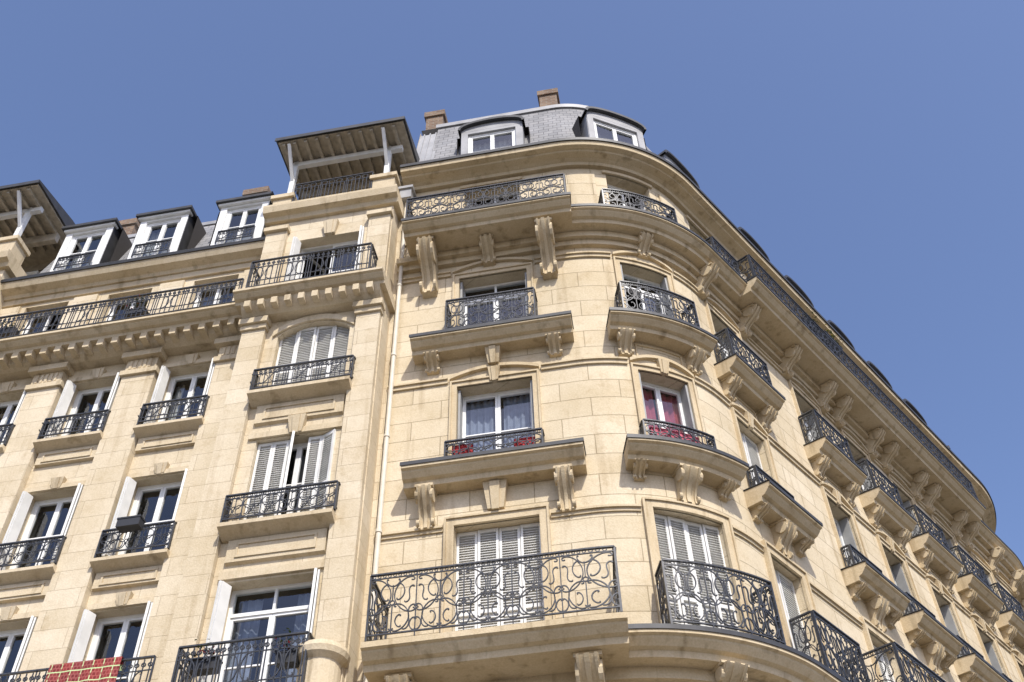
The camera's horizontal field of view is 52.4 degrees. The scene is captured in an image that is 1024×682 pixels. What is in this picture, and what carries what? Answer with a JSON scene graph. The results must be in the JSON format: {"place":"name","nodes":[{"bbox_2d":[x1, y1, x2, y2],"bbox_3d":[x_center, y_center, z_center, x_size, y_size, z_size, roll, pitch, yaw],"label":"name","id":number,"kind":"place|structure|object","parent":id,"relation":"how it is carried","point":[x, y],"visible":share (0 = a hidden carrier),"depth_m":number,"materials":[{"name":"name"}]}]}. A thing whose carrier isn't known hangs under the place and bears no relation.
{"place":"outdoors","nodes":[
{"label":"outdoors","id":0,"kind":"place"},
{"bbox_2d":[0,0,1023,565],"label":"sky","id":1,"kind":"structure","parent":0,"point":[872,150],"materials":[{"name":"blue"}]},
{"label":"ground","id":2,"kind":"structure","parent":0,"visible":0},
{"bbox_2d":[0,205,401,681],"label":"facade wall","id":3,"kind":"structure","parent":2,"relation":"on","point":[218,458],"depth_m":17.79,"materials":[{"name":"stone"}]},
{"bbox_2d":[0,212,356,681],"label":"room interior","id":4,"kind":"object","parent":3,"relation":"attached to","point":[108,642],"visible":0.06,"depth_m":19.02,"materials":[{"name":"grey"}]},
{"bbox_2d":[70,231,184,419],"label":"curtains","id":5,"kind":"object","parent":4,"relation":"attached to","point":[179,390],"visible":0.15,"depth_m":24.02,"materials":[{"name":"grey fabric"}]},
{"bbox_2d":[0,296,310,681],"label":"curtains","id":6,"kind":"object","parent":4,"relation":"hanging from","point":[246,629],"visible":0.38,"depth_m":15.62,"materials":[{"name":"fabric"}]},
{"bbox_2d":[0,205,357,681],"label":"window frames","id":7,"kind":"structure","parent":3,"relation":"attached to","point":[271,615],"depth_m":18.18,"materials":[{"name":"white paint"}]},
{"bbox_2d":[0,225,364,681],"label":"shutters","id":8,"kind":"object","parent":3,"relation":"attached to","point":[328,340],"visible":0.7,"depth_m":17.68,"materials":[{"name":"paint"}]},
{"bbox_2d":[0,127,402,236],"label":"loggia posts","id":9,"kind":"object","parent":3,"relation":"on","point":[23,216],"visible":0.83,"depth_m":24.14,"materials":[{"name":"white wood"}]},
{"bbox_2d":[0,120,414,271],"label":"loggia roof boards","id":10,"kind":"object","parent":9,"relation":"on","point":[43,236],"visible":0.45,"depth_m":24.61,"materials":[{"name":"wood"}]},
{"bbox_2d":[0,116,419,225],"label":"loggia roof zinc","id":11,"kind":"object","parent":10,"relation":"on","point":[64,216],"visible":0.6,"depth_m":24.32,"materials":[{"name":"grey metal"}]},
{"bbox_2d":[0,171,403,681],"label":"stone trim","id":12,"kind":"structure","parent":3,"relation":"attached to","point":[136,346],"depth_m":19.97,"materials":[{"name":"stone"}]},
{"bbox_2d":[1,236,265,282],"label":"gutter","id":13,"kind":"object","parent":12,"relation":"on","point":[134,259],"visible":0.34,"depth_m":22.62,"materials":[{"name":"metal"}]},
{"bbox_2d":[40,225,252,272],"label":"mansard slates","id":14,"kind":"object","parent":12,"relation":"on","point":[206,238],"visible":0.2,"depth_m":24.54,"materials":[{"name":"grey stone"}]},
{"bbox_2d":[50,196,271,271],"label":"dormers","id":15,"kind":"object","parent":14,"relation":"on","point":[182,215],"visible":0.62,"depth_m":24.27,"materials":[{"name":"white paint"}]},
{"bbox_2d":[61,191,273,250],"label":"dormer roofs","id":16,"kind":"structure","parent":15,"relation":"on","point":[235,222],"depth_m":24.64,"materials":[{"name":"grey metal"}]},
{"bbox_2d":[65,201,272,268],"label":"dormer cheeks","id":17,"kind":"object","parent":14,"relation":"attached to","point":[116,235],"visible":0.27,"depth_m":24.27,"materials":[{"name":"grey metal"}]},
{"bbox_2d":[127,220,216,238],"bbox_3d":[-7.335,0.060,28.349,11.800,1.100,8.100,-8,-47,6],"label":"mansard flashing","id":18,"kind":"object","parent":14,"relation":"attached to","point":[208,223],"depth_m":25.54,"materials":[{"name":"grey metal"}]},
{"bbox_2d":[119,186,270,234],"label":"chimney stacks","id":19,"kind":"object","parent":18,"relation":"on","point":[130,226],"visible":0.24,"depth_m":27.95,"materials":[{"name":"brick"}]},
{"bbox_2d":[0,171,377,681],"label":"balcony railings","id":20,"kind":"object","parent":12,"relation":"on","point":[225,515],"visible":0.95,"depth_m":18.74,"materials":[{"name":"metal"}]},
{"bbox_2d":[0,318,24,336],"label":"window box plant","id":21,"kind":"object","parent":20,"relation":"attached to","point":[10,330],"depth_m":21.20,"materials":[{"name":"grey plant"}]},
{"bbox_2d":[45,656,123,681],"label":"hanging rug","id":22,"kind":"object","parent":20,"relation":"hanging from","point":[102,670],"visible":1,"depth_m":14.79,"materials":[{"name":"red fabric"}]},
{"bbox_2d":[115,515,145,532],"bbox_3d":[-6.316,3.030,17.214,0.420,0.180,0.200,-8,-47,6],"label":"window box","id":23,"kind":"object","parent":20,"relation":"attached to","point":[130,523],"visible":1,"depth_m":17.16,"materials":[{"name":"grey plastic"}]},
{"bbox_2d":[123,295,148,317],"bbox_3d":[-7.554,-0.627,20.977,0.520,0.529,0.514,-2,-47,0],"label":"window box plant","id":24,"kind":"object","parent":20,"relation":"attached to","point":[135,309],"depth_m":20.80,"materials":[{"name":"grey plastic"}]},
{"bbox_2d":[183,632,222,676],"bbox_3d":[-4.258,4.321,14.414,0.549,0.539,0.593,16,-49,-16],"label":"window box plant","id":25,"kind":"object","parent":20,"relation":"attached to","point":[211,667],"depth_m":14.26,"materials":[{"name":"grey plastic"}]},
{"bbox_2d":[274,628,298,669],"bbox_3d":[-3.029,4.245,14.288,0.381,0.504,0.558,-33,-54,26],"label":"window box plant","id":26,"kind":"object","parent":20,"relation":"attached to","point":[292,660],"depth_m":14.10,"materials":[{"name":"grey plastic"}]},
{"bbox_2d":[363,168,1023,681],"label":"facade wall","id":27,"kind":"structure","parent":2,"relation":"on","point":[593,406],"depth_m":18.14,"materials":[{"name":"stone"}]},
{"bbox_2d":[363,184,415,681],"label":"drainpipe","id":28,"kind":"object","parent":27,"relation":"attached to","point":[406,191],"visible":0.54,"depth_m":18.35,"materials":[{"name":"metal"}]},
{"bbox_2d":[457,116,803,627],"bbox_3d":[7.683,7.910,21.664,22.239,22.900,3.984,35,-57,-30],"label":"room interior","id":29,"kind":"object","parent":27,"relation":"attached to","point":[576,130],"depth_m":21.56,"materials":[{"name":"grey"}]},
{"bbox_2d":[643,389,682,432],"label":"curtains","id":30,"kind":"object","parent":27,"relation":"attached to","point":[670,409],"visible":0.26,"depth_m":18.46,"materials":[{"name":"red fabric"}]},
{"bbox_2d":[455,432,894,681],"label":"shutters","id":31,"kind":"object","parent":27,"relation":"attached to","point":[478,546],"visible":0.49,"depth_m":15.93,"materials":[{"name":"paint"}]},
{"bbox_2d":[462,120,912,585],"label":"window frames","id":32,"kind":"structure","parent":27,"relation":"attached to","point":[656,389],"depth_m":20.51,"materials":[{"name":"white paint"}]},
{"bbox_2d":[473,132,630,150],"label":"curtains","id":33,"kind":"object","parent":32,"relation":"attached to","point":[485,145],"visible":0.08,"depth_m":24.85,"materials":[{"name":"white fabric"}]},
{"bbox_2d":[466,291,658,451],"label":"curtains","id":34,"kind":"object","parent":32,"relation":"attached to","point":[480,418],"visible":0.18,"depth_m":18.41,"materials":[{"name":"white fabric"}]},
{"bbox_2d":[360,140,1023,681],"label":"stone trim","id":35,"kind":"structure","parent":27,"relation":"attached to","point":[766,324],"depth_m":20.08,"materials":[{"name":"stone"}]},
{"bbox_2d":[434,108,621,158],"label":"mansard slates","id":36,"kind":"object","parent":35,"relation":"on","point":[550,124],"visible":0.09,"depth_m":25.38,"materials":[{"name":"grey stone"}]},
{"bbox_2d":[461,113,667,159],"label":"dormers","id":37,"kind":"object","parent":36,"relation":"on","point":[519,136],"visible":0.13,"depth_m":24.69,"materials":[{"name":"white paint"}]},
{"bbox_2d":[461,111,681,170],"bbox_3d":[7.813,-0.324,29.772,3.053,0.284,22.357,-37,-56,29],"label":"dormer tympanum","id":38,"kind":"object","parent":37,"relation":"attached to","point":[511,122],"visible":0.37,"depth_m":24.90,"materials":[{"name":"white paint"}]},
{"bbox_2d":[458,106,949,447],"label":"dormer roofs","id":39,"kind":"structure","parent":37,"relation":"on","point":[672,157],"depth_m":25.77,"materials":[{"name":"grey metal"}]},
{"bbox_2d":[522,114,662,156],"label":"dormer cheeks","id":40,"kind":"object","parent":36,"relation":"attached to","point":[584,131],"visible":0.06,"depth_m":24.48,"materials":[{"name":"grey metal"}]},
{"bbox_2d":[364,173,1023,681],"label":"balcony railings","id":41,"kind":"object","parent":27,"relation":"on","point":[846,667],"visible":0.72,"depth_m":16.63,"materials":[{"name":"metal"}]},
{"bbox_2d":[820,318,843,353],"bbox_3d":[7.624,-0.054,25.011,0.484,0.598,1.051,-33,-54,26],"label":"window box plant","id":42,"kind":"object","parent":41,"relation":"on","point":[831,336],"depth_m":24.84,"materials":[{"name":"green plant"}]},
{"bbox_2d":[400,137,1023,681],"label":"zinc flashing","id":43,"kind":"object","parent":27,"relation":"attached to","point":[722,631],"visible":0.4,"depth_m":20.66,"materials":[{"name":"grey metal"}]},
{"bbox_2d":[452,443,473,454],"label":"flowers","id":44,"kind":"object","parent":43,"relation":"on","point":[462,446],"visible":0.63,"depth_m":17.27,"materials":[{"name":"plant"}]},
{"bbox_2d":[514,436,535,446],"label":"flowers","id":45,"kind":"object","parent":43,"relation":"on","point":[521,444],"visible":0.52,"depth_m":17.13,"materials":[{"name":"plant"}]},
{"bbox_2d":[649,426,699,442],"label":"flowers","id":46,"kind":"object","parent":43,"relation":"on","point":[657,430],"visible":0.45,"depth_m":17.21,"materials":[{"name":"pink plant"}]},
{"bbox_2d":[800,307,820,333],"bbox_3d":[6.883,-0.460,24.307,0.533,0.565,0.997,-23,-50,19],"label":"window box plant","id":47,"kind":"object","parent":43,"relation":"on","point":[812,322],"depth_m":24.18,"materials":[{"name":"grey plant"}]},
{"bbox_2d":[457,264,1002,673],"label":"shutters","id":48,"kind":"object","parent":27,"relation":"attached to","point":[848,538],"visible":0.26,"depth_m":21.21,"materials":[{"name":"grey paint"}]},
{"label":"rear walls","id":49,"kind":"object","parent":2,"relation":"on","visible":0},
{"bbox_2d":[417,104,651,161],"bbox_3d":[7.025,1.695,31.297,7.793,3.670,25.326,-24,-51,20],"label":"mansard flashing","id":50,"kind":"object","parent":49,"relation":"attached to","point":[425,148],"visible":0.1,"depth_m":26.28,"materials":[{"name":"grey metal"}]},
{"bbox_2d":[422,128,436,135],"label":"roof","id":51,"kind":"structure","parent":50,"relation":"on","point":[428,132],"depth_m":26.73,"materials":[{"name":"grey metal"}]},
{"bbox_2d":[424,88,559,129],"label":"chimney stacks","id":52,"kind":"object","parent":51,"relation":"on","point":[547,97],"visible":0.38,"depth_m":28.27,"materials":[{"name":"brick"}]}
]}

